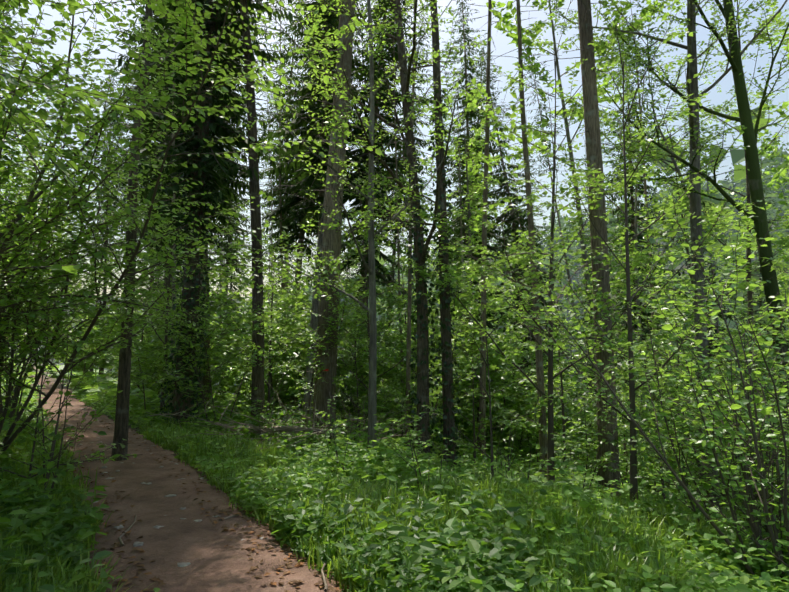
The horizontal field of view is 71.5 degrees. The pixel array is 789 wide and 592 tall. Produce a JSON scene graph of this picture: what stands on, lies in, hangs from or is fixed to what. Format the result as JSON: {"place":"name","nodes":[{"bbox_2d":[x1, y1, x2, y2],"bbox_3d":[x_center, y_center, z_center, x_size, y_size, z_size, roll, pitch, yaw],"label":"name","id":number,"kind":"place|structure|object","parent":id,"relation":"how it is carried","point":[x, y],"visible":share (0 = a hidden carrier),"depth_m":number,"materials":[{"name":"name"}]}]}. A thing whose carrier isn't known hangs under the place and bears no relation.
{"place":"outdoors","nodes":[
{"label":"outdoors","id":0,"kind":"place"},
{"bbox_2d":[36,389,348,591],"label":"foot path","id":1,"kind":"structure","parent":0,"point":[215,565],"depth_m":5.41,"materials":[{"name":"brown soil"}]},
{"bbox_2d":[51,408,267,566],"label":"path stones","id":2,"kind":"object","parent":1,"relation":"on","point":[182,564],"visible":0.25,"depth_m":5.86,"materials":[{"name":"stone"}]},
{"bbox_2d":[0,0,788,302],"label":"sky","id":3,"kind":"structure","parent":0,"point":[500,41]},
{"bbox_2d":[10,217,788,575],"bbox_3d":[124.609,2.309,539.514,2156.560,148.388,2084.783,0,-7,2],"label":"ground","id":4,"kind":"structure","parent":0,"point":[50,385],"depth_m":149.20,"materials":[{"name":"green plant"}]},
{"bbox_2d":[18,411,354,591],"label":"leaf litter","id":5,"kind":"object","parent":4,"relation":"on","point":[252,568],"visible":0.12,"depth_m":4.89,"materials":[{"name":"brown plant"}]},
{"bbox_2d":[50,427,412,591],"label":"fallen twigs","id":6,"kind":"object","parent":4,"relation":"on","point":[322,571],"depth_m":5.20,"materials":[{"name":"brown wood"}]},
{"bbox_2d":[146,355,439,460],"bbox_3d":[-2.035,2.311,11.028,6.004,2.298,4.472,0,-7,2],"label":"dead wood","id":7,"kind":"object","parent":4,"relation":"on","point":[287,429],"visible":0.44,"depth_m":11.06,"materials":[{"name":"brown wood"}]},
{"bbox_2d":[0,0,590,442],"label":"tree trunks","id":8,"kind":"object","parent":4,"relation":"on","point":[346,268],"visible":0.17,"depth_m":27.96,"materials":[{"name":"grey plant"}]},
{"bbox_2d":[158,0,461,467],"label":"ivy leaves","id":9,"kind":"object","parent":4,"relation":"on","point":[170,407],"visible":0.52,"depth_m":12.89,"materials":[{"name":"green plant"}]},
{"bbox_2d":[0,409,785,591],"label":"grass tufts","id":10,"kind":"object","parent":4,"relation":"on","point":[334,559],"visible":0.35,"depth_m":5.39,"materials":[{"name":"green plant"}]},
{"bbox_2d":[0,357,788,591],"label":"ground herbs","id":11,"kind":"object","parent":4,"relation":"on","point":[714,572],"depth_m":4.93,"materials":[{"name":"green plant"}]},
{"bbox_2d":[0,0,788,498],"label":"trees","id":12,"kind":"object","parent":4,"relation":"on","point":[290,170],"depth_m":22.26,"materials":[{"name":"green plant"}]},
{"bbox_2d":[0,0,788,522],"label":"saplings","id":13,"kind":"object","parent":4,"relation":"on","point":[398,340],"visible":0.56,"depth_m":12.21,"materials":[{"name":"green plant"}]},
{"bbox_2d":[0,0,788,553],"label":"shrubs","id":14,"kind":"object","parent":4,"relation":"on","point":[52,90],"visible":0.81,"depth_m":5.79,"materials":[{"name":"green plant"}]},
{"bbox_2d":[0,0,788,581],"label":"twigs","id":15,"kind":"object","parent":4,"relation":"on","point":[762,494],"visible":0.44,"depth_m":7.14,"materials":[{"name":"brown"}]},
{"bbox_2d":[0,0,788,423],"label":"beech leaves","id":16,"kind":"object","parent":4,"relation":"on","point":[642,16],"visible":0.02,"depth_m":18.29,"materials":[{"name":"green plant"}]},
{"bbox_2d":[8,215,788,515],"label":"shrub leaves","id":17,"kind":"object","parent":4,"relation":"on","point":[231,381],"visible":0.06,"depth_m":19.89,"materials":[{"name":"green plant"}]},
{"bbox_2d":[87,0,788,488],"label":"trees","id":18,"kind":"object","parent":4,"relation":"on","point":[121,420],"visible":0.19,"depth_m":11.01,"materials":[{"name":"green plant"}]},
{"bbox_2d":[112,132,788,427],"bbox_3d":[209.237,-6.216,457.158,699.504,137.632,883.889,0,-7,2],"label":"conifers","id":19,"kind":"object","parent":4,"relation":"on","point":[649,204],"visible":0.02,"depth_m":153.03,"materials":[{"name":"green plant"}]},
{"bbox_2d":[233,152,765,434],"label":"trunks","id":20,"kind":"object","parent":4,"relation":"on","point":[619,285],"depth_m":92.31,"materials":[{"name":"brown wood"}]},
{"bbox_2d":[214,107,788,384],"bbox_3d":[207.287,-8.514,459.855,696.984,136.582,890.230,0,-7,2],"label":"broadleaves","id":21,"kind":"object","parent":4,"relation":"on","point":[737,155],"visible":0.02,"depth_m":82.53,"materials":[{"name":"green plant"}]},
{"bbox_2d":[218,0,788,510],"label":"beech","id":22,"kind":"object","parent":4,"relation":"on","point":[447,47],"depth_m":11.24,"materials":[{"name":"green plant"}]},
{"bbox_2d":[577,0,788,412],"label":"tree","id":23,"kind":"object","parent":4,"relation":"on","point":[750,133],"visible":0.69,"depth_m":11.22,"materials":[{"name":"green plant"}]}
]}

